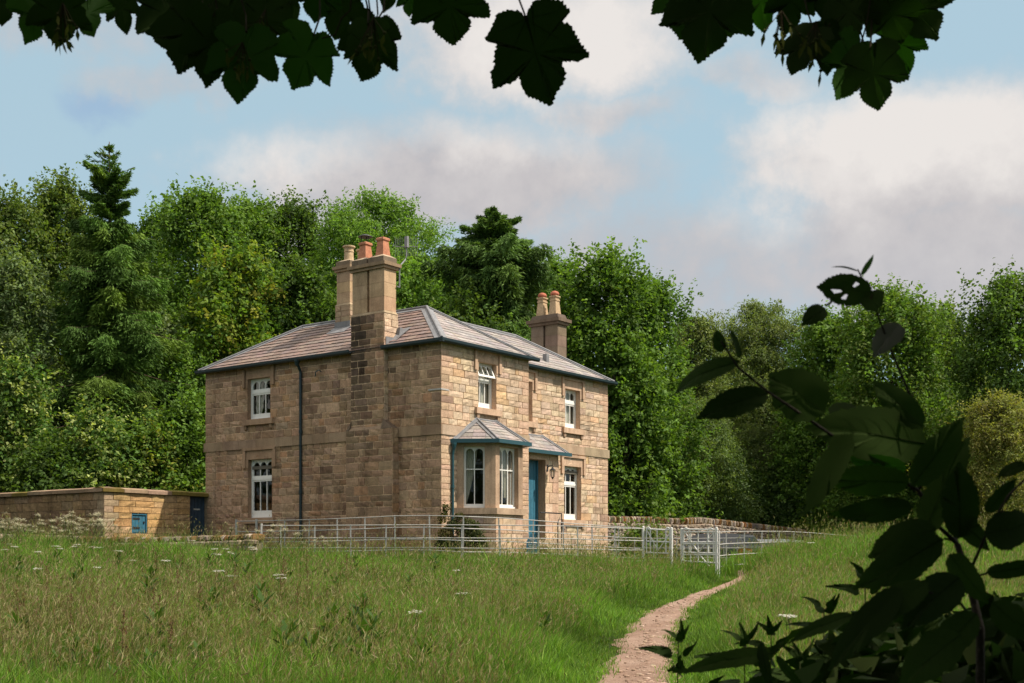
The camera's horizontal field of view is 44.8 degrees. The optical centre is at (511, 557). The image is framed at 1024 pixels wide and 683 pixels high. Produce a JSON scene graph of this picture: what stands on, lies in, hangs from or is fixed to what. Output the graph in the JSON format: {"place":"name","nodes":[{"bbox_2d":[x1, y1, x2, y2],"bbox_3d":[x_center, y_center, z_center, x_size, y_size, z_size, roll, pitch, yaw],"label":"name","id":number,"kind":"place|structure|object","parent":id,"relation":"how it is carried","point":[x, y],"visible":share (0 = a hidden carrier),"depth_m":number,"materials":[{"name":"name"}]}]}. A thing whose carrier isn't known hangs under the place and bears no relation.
{"place":"outdoors","nodes":[
{"label":"outdoors","id":0,"kind":"place"},
{"bbox_2d":[0,0,1023,381],"label":"sky","id":1,"kind":"structure","parent":0,"point":[740,175],"materials":[{"name":"blue"}]},
{"bbox_2d":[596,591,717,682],"bbox_3d":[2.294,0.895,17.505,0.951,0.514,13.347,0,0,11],"label":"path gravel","id":2,"kind":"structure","parent":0,"point":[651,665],"depth_m":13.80,"materials":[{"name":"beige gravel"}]},
{"bbox_2d":[595,570,745,682],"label":"path","id":3,"kind":"structure","parent":0,"point":[634,639],"depth_m":14.66,"materials":[{"name":"beige gravel"}]},
{"bbox_2d":[589,390,1023,682],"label":"ground","id":4,"kind":"structure","parent":0,"point":[681,596],"depth_m":16.27,"materials":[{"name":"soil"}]},
{"bbox_2d":[2,610,30,658],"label":"broad leaved weed","id":5,"kind":"object","parent":4,"relation":"on","point":[15,618],"visible":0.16,"depth_m":11.37,"materials":[{"name":"green plant"}]},
{"bbox_2d":[0,307,58,435],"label":"leafy shrub","id":6,"kind":"object","parent":4,"relation":"on","point":[31,344],"depth_m":51.69,"materials":[{"name":"green plant"}]},
{"bbox_2d":[0,339,66,492],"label":"leafy shrub","id":7,"kind":"object","parent":4,"relation":"on","point":[17,398],"visible":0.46,"depth_m":44.16,"materials":[{"name":"green plant"}]},
{"bbox_2d":[0,174,74,382],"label":"broadleaf tree","id":8,"kind":"object","parent":4,"relation":"on","point":[13,212],"visible":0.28,"depth_m":56.48,"materials":[{"name":"green plant"}]},
{"bbox_2d":[0,228,79,490],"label":"ash tree","id":9,"kind":"object","parent":4,"relation":"on","point":[18,289],"visible":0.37,"depth_m":46.79,"materials":[{"name":"green plant"}]},
{"bbox_2d":[7,161,95,377],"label":"broadleaf tree","id":10,"kind":"object","parent":4,"relation":"on","point":[60,201],"visible":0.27,"depth_m":58.32,"materials":[{"name":"green plant"}]},
{"bbox_2d":[0,421,129,492],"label":"leafy shrub","id":11,"kind":"object","parent":4,"relation":"on","point":[34,476],"visible":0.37,"depth_m":42.16,"materials":[{"name":"green plant"}]},
{"bbox_2d":[60,633,89,675],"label":"broad leaved weed","id":12,"kind":"object","parent":4,"relation":"on","point":[76,637],"visible":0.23,"depth_m":10.50,"materials":[{"name":"green plant"}]},
{"bbox_2d":[17,393,154,489],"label":"leafy shrub","id":13,"kind":"object","parent":4,"relation":"on","point":[93,428],"visible":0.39,"depth_m":43.18,"materials":[{"name":"green plant"}]},
{"bbox_2d":[78,643,107,671],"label":"broad leaved weed","id":14,"kind":"object","parent":4,"relation":"on","point":[97,649],"visible":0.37,"depth_m":10.07,"materials":[{"name":"green plant"}]},
{"bbox_2d":[1,142,203,488],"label":"spruce tree","id":15,"kind":"object","parent":4,"relation":"on","point":[113,354],"visible":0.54,"depth_m":47.22,"materials":[{"name":"green plant"}]},
{"bbox_2d":[0,486,208,536],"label":"garden wall","id":16,"kind":"structure","parent":4,"relation":"on","point":[118,505],"depth_m":37.12,"materials":[{"name":"stone"}]},
{"bbox_2d":[132,513,146,532],"bbox_3d":[-11.036,-1.002,36.706,0.086,0.595,0.532,0,0,37],"label":"hatch door","id":17,"kind":"structure","parent":16,"relation":"in","point":[142,523],"depth_m":36.73,"materials":[{"name":"blue paint"}]},
{"bbox_2d":[190,496,203,535],"bbox_3d":[-9.799,-0.692,38.495,0.060,2.383,0.653,0,0,37],"label":"yard door","id":18,"kind":"structure","parent":16,"relation":"in","point":[196,503],"depth_m":38.50,"materials":[{"name":"blue paint"}]},
{"bbox_2d":[57,254,187,410],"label":"broadleaf tree","id":19,"kind":"object","parent":4,"relation":"on","point":[149,258],"depth_m":57.87,"materials":[{"name":"green plant"}]},
{"bbox_2d":[0,533,264,553],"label":"dry stone wall","id":20,"kind":"structure","parent":4,"relation":"on","point":[231,537],"depth_m":31.84,"materials":[{"name":"stone"}]},
{"bbox_2d":[106,610,159,681],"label":"dock plant","id":21,"kind":"object","parent":4,"relation":"on","point":[122,642],"visible":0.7,"depth_m":9.51,"materials":[{"name":"green plant"}]},
{"bbox_2d":[134,646,162,674],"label":"broad leaved weed","id":22,"kind":"object","parent":4,"relation":"on","point":[153,656],"visible":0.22,"depth_m":10.02,"materials":[{"name":"green plant"}]},
{"bbox_2d":[136,576,160,605],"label":"broad leaved weed","id":23,"kind":"object","parent":4,"relation":"on","point":[146,583],"visible":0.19,"depth_m":16.27,"materials":[{"name":"green plant"}]},
{"bbox_2d":[140,604,174,658],"bbox_3d":[-3.292,0.803,11.392,0.350,0.754,0.364,0,0,38],"label":"broad leaved weed","id":24,"kind":"object","parent":4,"relation":"on","point":[159,615],"visible":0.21,"depth_m":11.39,"materials":[{"name":"green plant"}]},
{"bbox_2d":[116,405,205,491],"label":"leafy shrub","id":25,"kind":"object","parent":4,"relation":"on","point":[147,442],"visible":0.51,"depth_m":44.11,"materials":[{"name":"green plant"}]},
{"bbox_2d":[130,195,198,282],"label":"broadleaf tree","id":26,"kind":"object","parent":4,"relation":"on","point":[148,230],"visible":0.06,"depth_m":61.47,"materials":[{"name":"green plant"}]},
{"bbox_2d":[143,622,189,681],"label":"dock plant","id":27,"kind":"object","parent":4,"relation":"on","point":[171,629],"visible":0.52,"depth_m":9.50,"materials":[{"name":"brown plant"}]},
{"bbox_2d":[133,306,208,407],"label":"leafy shrub","id":28,"kind":"object","parent":4,"relation":"on","point":[166,328],"visible":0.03,"depth_m":50.67,"materials":[{"name":"green plant"}]},
{"bbox_2d":[148,379,205,492],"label":"leafy shrub","id":29,"kind":"object","parent":4,"relation":"on","point":[187,413],"visible":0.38,"depth_m":45.04,"materials":[{"name":"green plant"}]},
{"bbox_2d":[134,322,219,486],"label":"broadleaf tree","id":30,"kind":"object","parent":4,"relation":"on","point":[183,369],"visible":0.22,"depth_m":49.40,"materials":[{"name":"green plant"}]},
{"bbox_2d":[136,173,262,361],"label":"broadleaf tree","id":31,"kind":"object","parent":4,"relation":"on","point":[206,214],"visible":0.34,"depth_m":57.03,"materials":[{"name":"green plant"}]},
{"bbox_2d":[187,638,216,673],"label":"broad leaved weed","id":32,"kind":"object","parent":4,"relation":"on","point":[196,644],"visible":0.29,"depth_m":10.20,"materials":[{"name":"green plant"}]},
{"bbox_2d":[200,585,222,613],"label":"broad leaved weed","id":33,"kind":"object","parent":4,"relation":"on","point":[211,594],"visible":0.2,"depth_m":14.47,"materials":[{"name":"green plant"}]},
{"bbox_2d":[162,229,314,490],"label":"broadleaf tree","id":34,"kind":"object","parent":4,"relation":"on","point":[230,285],"visible":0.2,"depth_m":51.18,"materials":[{"name":"green plant"}]},
{"bbox_2d":[212,180,299,335],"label":"broadleaf tree","id":35,"kind":"object","parent":4,"relation":"on","point":[267,236],"visible":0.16,"depth_m":62.41,"materials":[{"name":"green plant"}]},
{"bbox_2d":[248,590,279,632],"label":"broad leaved weed","id":36,"kind":"object","parent":4,"relation":"on","point":[261,599],"visible":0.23,"depth_m":13.31,"materials":[{"name":"green plant"}]},
{"bbox_2d":[273,619,303,669],"bbox_3d":[-1.928,0.890,10.479,0.338,0.727,0.351,0,0,-19],"label":"broad leaved weed","id":37,"kind":"object","parent":4,"relation":"on","point":[283,627],"visible":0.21,"depth_m":10.50,"materials":[{"name":"green plant"}]},
{"bbox_2d":[248,247,336,341],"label":"broadleaf tree","id":38,"kind":"object","parent":4,"relation":"on","point":[303,287],"visible":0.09,"depth_m":52.50,"materials":[{"name":"green plant"}]},
{"bbox_2d":[262,185,335,292],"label":"broadleaf tree","id":39,"kind":"object","parent":4,"relation":"on","point":[303,216],"visible":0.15,"depth_m":64.30,"materials":[{"name":"green plant"}]},
{"bbox_2d":[299,628,331,663],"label":"broad leaved weed","id":40,"kind":"object","parent":4,"relation":"on","point":[313,638],"visible":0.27,"depth_m":10.47,"materials":[{"name":"green plant"}]},
{"bbox_2d":[320,603,350,644],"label":"broad leaved weed","id":41,"kind":"object","parent":4,"relation":"on","point":[336,611],"visible":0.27,"depth_m":12.56,"materials":[{"name":"green plant"}]},
{"bbox_2d":[341,605,363,638],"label":"broad leaved weed","id":42,"kind":"object","parent":4,"relation":"on","point":[350,606],"visible":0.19,"depth_m":13.12,"materials":[{"name":"green plant"}]},
{"bbox_2d":[350,593,373,622],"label":"broad leaved weed","id":43,"kind":"object","parent":4,"relation":"on","point":[358,598],"visible":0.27,"depth_m":13.80,"materials":[{"name":"green plant"}]},
{"bbox_2d":[343,617,387,670],"bbox_3d":[-1.244,0.879,10.408,0.384,0.794,0.369,0,0,-11],"label":"broad leaved weed","id":44,"kind":"object","parent":4,"relation":"on","point":[364,622],"visible":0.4,"depth_m":10.35,"materials":[{"name":"green plant"}]},
{"bbox_2d":[290,182,458,326],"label":"ash tree","id":45,"kind":"object","parent":4,"relation":"on","point":[345,231],"visible":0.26,"depth_m":58.85,"materials":[{"name":"green plant"}]},
{"bbox_2d":[362,607,390,650],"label":"broad leaved weed","id":46,"kind":"object","parent":4,"relation":"on","point":[372,621],"visible":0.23,"depth_m":12.09,"materials":[{"name":"green plant"}]},
{"bbox_2d":[298,251,469,323],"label":"broadleaf tree","id":47,"kind":"object","parent":4,"relation":"on","point":[407,287],"visible":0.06,"depth_m":52.96,"materials":[{"name":"green plant"}]},
{"bbox_2d":[194,234,617,558],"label":"stone house","id":48,"kind":"structure","parent":4,"relation":"on","point":[370,400],"depth_m":35.63,"materials":[{"name":"stone"}]},
{"bbox_2d":[242,364,274,430],"bbox_3d":[-7.518,-4.766,37.360,1.390,1.927,0.422,0,0,37],"label":"window","id":49,"kind":"structure","parent":48,"relation":"in","point":[261,390],"depth_m":37.40,"materials":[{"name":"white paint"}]},
{"bbox_2d":[242,446,276,528],"bbox_3d":[-7.514,-2.069,37.287,1.436,2.453,0.310,0,0,37],"label":"window","id":50,"kind":"structure","parent":48,"relation":"in","point":[267,452],"depth_m":37.35,"materials":[{"name":"white paint"}]},
{"bbox_2d":[473,348,501,420],"bbox_3d":[-0.781,-4.773,34.658,0.422,1.972,1.208,0,0,37],"label":"window","id":51,"kind":"structure","parent":48,"relation":"in","point":[484,407],"depth_m":34.78,"materials":[{"name":"white paint"}]},
{"bbox_2d":[450,417,531,558],"bbox_3d":[-0.387,-1.584,34.174,1.235,4.569,2.950,0,0,37],"label":"bay window","id":52,"kind":"structure","parent":48,"relation":"in","point":[502,448],"depth_m":33.63,"materials":[{"name":"stone"}]},
{"bbox_2d":[528,460,537,539],"bbox_3d":[0.473,-1.721,37.214,0.119,2.403,0.970,0,0,37],"label":"front door","id":53,"kind":"structure","parent":48,"relation":"in","point":[533,464],"depth_m":37.43,"materials":[{"name":"blue paint"}]},
{"bbox_2d":[529,369,537,432],"bbox_3d":[0.384,-4.712,37.302,0.110,1.910,1.260,0,0,37],"label":"window","id":54,"kind":"structure","parent":48,"relation":"in","point":[533,373],"depth_m":37.69,"materials":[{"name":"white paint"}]},
{"bbox_2d":[561,376,584,439],"bbox_3d":[1.817,-4.702,39.491,0.442,1.930,1.245,0,0,37],"label":"window","id":55,"kind":"structure","parent":48,"relation":"in","point":[569,428],"depth_m":39.60,"materials":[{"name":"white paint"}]},
{"bbox_2d":[560,455,585,529],"bbox_3d":[1.859,-2.038,39.470,0.350,2.387,1.351,0,0,37],"label":"window","id":56,"kind":"structure","parent":48,"relation":"in","point":[569,518],"depth_m":39.61,"materials":[{"name":"white paint"}]},
{"bbox_2d":[406,637,433,670],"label":"broad leaved weed","id":57,"kind":"object","parent":4,"relation":"on","point":[420,646],"visible":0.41,"depth_m":10.27,"materials":[{"name":"green plant"}]},
{"bbox_2d":[235,515,639,557],"bbox_3d":[-2.145,-0.207,33.294,11.667,1.762,5.082,0,0,0],"label":"estate railing","id":58,"kind":"object","parent":4,"relation":"on","point":[337,529],"visible":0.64,"depth_m":32.98,"materials":[{"name":"metal"}]},
{"bbox_2d":[260,524,642,560],"bbox_3d":[-1.396,-0.039,31.456,10.032,1.657,2.141,0,0,-6],"label":"estate railing","id":59,"kind":"object","parent":4,"relation":"on","point":[385,537],"visible":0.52,"depth_m":31.07,"materials":[{"name":"metal"}]},
{"bbox_2d":[433,502,488,552],"bbox_3d":[-1.347,-0.540,32.712,1.539,1.834,0.793,0,0,0],"label":"climbing shrub","id":60,"kind":"object","parent":4,"relation":"on","point":[446,532],"visible":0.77,"depth_m":32.67,"materials":[{"name":"green plant"}]},
{"bbox_2d":[409,278,530,340],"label":"broadleaf tree","id":61,"kind":"object","parent":4,"relation":"on","point":[465,310],"visible":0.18,"depth_m":51.44,"materials":[{"name":"green plant"}]},
{"bbox_2d":[0,0,954,110],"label":"sycamore tree","id":62,"kind":"object","parent":4,"relation":"on","point":[240,44],"visible":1,"depth_m":2.00,"materials":[{"name":"green plant"}]},
{"bbox_2d":[418,205,557,339],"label":"conifer tree","id":63,"kind":"object","parent":4,"relation":"on","point":[494,251],"visible":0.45,"depth_m":52.66,"materials":[{"name":"green plant"}]},
{"bbox_2d":[0,503,1023,682],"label":"meadow grass","id":64,"kind":"structure","parent":4,"relation":"on","point":[487,629],"depth_m":15.16,"materials":[{"name":"green plant"}]},
{"bbox_2d":[23,229,1022,447],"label":"distant wood","id":65,"kind":"object","parent":4,"relation":"on","point":[688,364],"visible":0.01,"depth_m":83.53,"materials":[{"name":"green plant"}]},
{"bbox_2d":[526,534,537,552],"bbox_3d":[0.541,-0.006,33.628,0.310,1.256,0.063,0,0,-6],"label":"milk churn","id":66,"kind":"object","parent":4,"relation":"on","point":[529,540],"visible":0.52,"depth_m":33.60,"materials":[{"name":"paint"}]},
{"bbox_2d":[536,611,554,632],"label":"broad leaved weed","id":67,"kind":"object","parent":4,"relation":"on","point":[546,619],"visible":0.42,"depth_m":13.58,"materials":[{"name":"green plant"}]},
{"bbox_2d":[528,246,598,365],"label":"broadleaf tree","id":68,"kind":"object","parent":4,"relation":"on","point":[556,264],"visible":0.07,"depth_m":61.56,"materials":[{"name":"green plant"}]},
{"bbox_2d":[536,235,686,521],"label":"sycamore tree","id":69,"kind":"object","parent":4,"relation":"on","point":[611,273],"visible":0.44,"depth_m":55.96,"materials":[{"name":"green plant"}]},
{"bbox_2d":[612,483,636,515],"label":"leafy shrub","id":70,"kind":"object","parent":4,"relation":"on","point":[626,509],"visible":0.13,"depth_m":55.22,"materials":[{"name":"green plant"}]},
{"bbox_2d":[574,321,695,521],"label":"broadleaf tree","id":71,"kind":"object","parent":4,"relation":"on","point":[657,483],"visible":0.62,"depth_m":55.32,"materials":[{"name":"green plant"}]},
{"bbox_2d":[608,502,679,563],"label":"leafy shrub","id":72,"kind":"object","parent":4,"relation":"on","point":[635,533],"visible":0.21,"depth_m":47.14,"materials":[{"name":"green plant"}]},
{"bbox_2d":[642,526,672,561],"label":"metal gate","id":73,"kind":"structure","parent":4,"relation":"on","point":[670,534],"depth_m":33.09,"materials":[{"name":"metal"}]},
{"bbox_2d":[603,255,722,518],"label":"sycamore tree","id":74,"kind":"object","parent":4,"relation":"on","point":[667,304],"visible":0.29,"depth_m":58.07,"materials":[{"name":"green plant"}]},
{"bbox_2d":[638,618,698,682],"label":"nettle plant","id":75,"kind":"object","parent":4,"relation":"on","point":[665,651],"visible":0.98,"depth_m":2.20,"materials":[{"name":"green plant"}]},
{"bbox_2d":[635,465,708,517],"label":"leafy shrub","id":76,"kind":"object","parent":4,"relation":"on","point":[686,499],"visible":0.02,"depth_m":59.27,"materials":[{"name":"green plant"}]},
{"bbox_2d":[615,538,743,558],"bbox_3d":[5.153,0.177,38.587,4.032,1.588,0.075,0,0,12],"label":"estate railing","id":77,"kind":"object","parent":4,"relation":"on","point":[737,547],"visible":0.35,"depth_m":38.50,"materials":[{"name":"metal"}]},
{"bbox_2d":[680,527,719,576],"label":"metal gate","id":78,"kind":"structure","parent":4,"relation":"on","point":[715,532],"depth_m":32.08,"materials":[{"name":"metal"}]},
{"bbox_2d":[661,308,739,518],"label":"birch tree","id":79,"kind":"object","parent":4,"relation":"on","point":[701,345],"visible":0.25,"depth_m":65.46,"materials":[{"name":"green plant"}]},
{"bbox_2d":[608,516,808,560],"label":"dry stone wall","id":80,"kind":"structure","parent":4,"relation":"on","point":[676,524],"depth_m":56.52,"materials":[{"name":"stone"}]},
{"bbox_2d":[669,533,762,564],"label":"parked car","id":81,"kind":"object","parent":4,"relation":"on","point":[740,538],"visible":0.06,"depth_m":50.46,"materials":[{"name":"grey paint"}]},
{"bbox_2d":[667,395,771,522],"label":"willow bush","id":82,"kind":"object","parent":4,"relation":"on","point":[722,441],"visible":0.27,"depth_m":60.88,"materials":[{"name":"green plant"}]},
{"bbox_2d":[697,447,776,524],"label":"leafy shrub","id":83,"kind":"object","parent":4,"relation":"on","point":[756,485],"visible":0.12,"depth_m":64.43,"materials":[{"name":"green plant"}]},
{"bbox_2d":[694,620,783,682],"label":"nettle plant","id":84,"kind":"object","parent":4,"relation":"on","point":[743,638],"visible":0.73,"depth_m":2.00,"materials":[{"name":"green plant"}]},
{"bbox_2d":[734,615,788,682],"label":"nettle plant","id":85,"kind":"object","parent":4,"relation":"on","point":[770,629],"visible":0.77,"depth_m":2.30,"materials":[{"name":"green plant"}]},
{"bbox_2d":[734,420,792,525],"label":"broadleaf tree","id":86,"kind":"object","parent":4,"relation":"on","point":[752,436],"visible":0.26,"depth_m":66.46,"materials":[{"name":"green plant"}]},
{"bbox_2d":[705,295,829,472],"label":"birch tree","id":87,"kind":"object","parent":4,"relation":"on","point":[764,351],"visible":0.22,"depth_m":69.02,"materials":[{"name":"green plant"}]},
{"bbox_2d":[741,454,809,527],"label":"leafy shrub","id":88,"kind":"object","parent":4,"relation":"on","point":[767,485],"visible":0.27,"depth_m":64.77,"materials":[{"name":"green plant"}]},
{"bbox_2d":[748,638,819,680],"bbox_3d":[0.450,0.839,1.913,0.156,1.431,0.142,0,0,42],"label":"nettle plant","id":89,"kind":"object","parent":4,"relation":"on","point":[798,654],"visible":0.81,"depth_m":1.90,"materials":[{"name":"green plant"}]},
{"bbox_2d":[720,531,852,566],"bbox_3d":[9.939,0.037,39.849,0.573,1.667,17.432,0,0,33],"label":"estate railing","id":90,"kind":"object","parent":4,"relation":"on","point":[761,542],"visible":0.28,"depth_m":34.56,"materials":[{"name":"metal"}]},
{"bbox_2d":[753,467,821,528],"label":"leafy shrub","id":91,"kind":"object","parent":4,"relation":"on","point":[789,509],"visible":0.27,"depth_m":64.76,"materials":[{"name":"green plant"}]},
{"bbox_2d":[736,395,849,477],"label":"broadleaf tree","id":92,"kind":"object","parent":4,"relation":"on","point":[772,410],"visible":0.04,"depth_m":68.21,"materials":[{"name":"green plant"}]},
{"bbox_2d":[786,515,839,535],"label":"ivy clump","id":93,"kind":"object","parent":4,"relation":"on","point":[807,528],"visible":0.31,"depth_m":63.08,"materials":[{"name":"green plant"}]},
{"bbox_2d":[757,300,880,543],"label":"broadleaf tree","id":94,"kind":"object","parent":4,"relation":"on","point":[820,340],"visible":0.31,"depth_m":64.25,"materials":[{"name":"green plant"}]},
{"bbox_2d":[781,594,856,682],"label":"nettle plant","id":95,"kind":"object","parent":4,"relation":"on","point":[831,604],"visible":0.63,"depth_m":2.10,"materials":[{"name":"green plant"}]},
{"bbox_2d":[796,466,849,538],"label":"leafy shrub","id":96,"kind":"object","parent":4,"relation":"on","point":[817,506],"visible":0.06,"depth_m":64.41,"materials":[{"name":"green plant"}]},
{"bbox_2d":[810,558,880,656],"bbox_3d":[0.664,0.767,2.320,0.182,1.541,0.138,0,0,37],"label":"nettle plant","id":97,"kind":"object","parent":4,"relation":"on","point":[849,586],"visible":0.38,"depth_m":2.30,"materials":[{"name":"green plant"}]},
{"bbox_2d":[807,630,886,668],"bbox_3d":[0.512,0.826,1.816,0.187,1.464,0.134,0,0,43],"label":"nettle plant","id":98,"kind":"object","parent":4,"relation":"on","point":[822,657],"visible":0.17,"depth_m":1.81,"materials":[{"name":"green plant"}]},
{"bbox_2d":[674,254,1023,682],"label":"elm shrub","id":99,"kind":"object","parent":4,"relation":"on","point":[879,447],"visible":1,"depth_m":1.40,"materials":[{"name":"green plant"}]},
{"bbox_2d":[709,592,1023,682],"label":"bramble bush","id":100,"kind":"object","parent":4,"relation":"on","point":[1004,657],"visible":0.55,"depth_m":1.71,"materials":[{"name":"green plant"}]},
{"bbox_2d":[803,273,980,539],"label":"broadleaf tree","id":101,"kind":"object","parent":4,"relation":"on","point":[919,322],"visible":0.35,"depth_m":59.72,"materials":[{"name":"green plant"}]},
{"bbox_2d":[877,460,926,529],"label":"leafy shrub","id":102,"kind":"object","parent":4,"relation":"on","point":[917,501],"visible":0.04,"depth_m":59.42,"materials":[{"name":"green plant"}]},
{"bbox_2d":[871,615,942,642],"bbox_3d":[0.605,0.807,1.931,0.212,1.494,0.144,0,0,40],"label":"nettle plant","id":103,"kind":"object","parent":4,"relation":"on","point":[910,635],"visible":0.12,"depth_m":1.89,"materials":[{"name":"green plant"}]},
{"bbox_2d":[908,294,997,460],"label":"broadleaf tree","id":104,"kind":"object","parent":4,"relation":"on","point":[945,362],"visible":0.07,"depth_m":66.17,"materials":[{"name":"green plant"}]},
{"bbox_2d":[906,387,1023,530],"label":"hawthorn tree","id":105,"kind":"object","parent":4,"relation":"on","point":[993,443],"visible":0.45,"depth_m":49.24,"materials":[{"name":"green plant"}]},
{"bbox_2d":[921,255,1023,517],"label":"oak tree","id":106,"kind":"object","parent":4,"relation":"on","point":[1001,335],"visible":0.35,"depth_m":55.27,"materials":[{"name":"green plant"}]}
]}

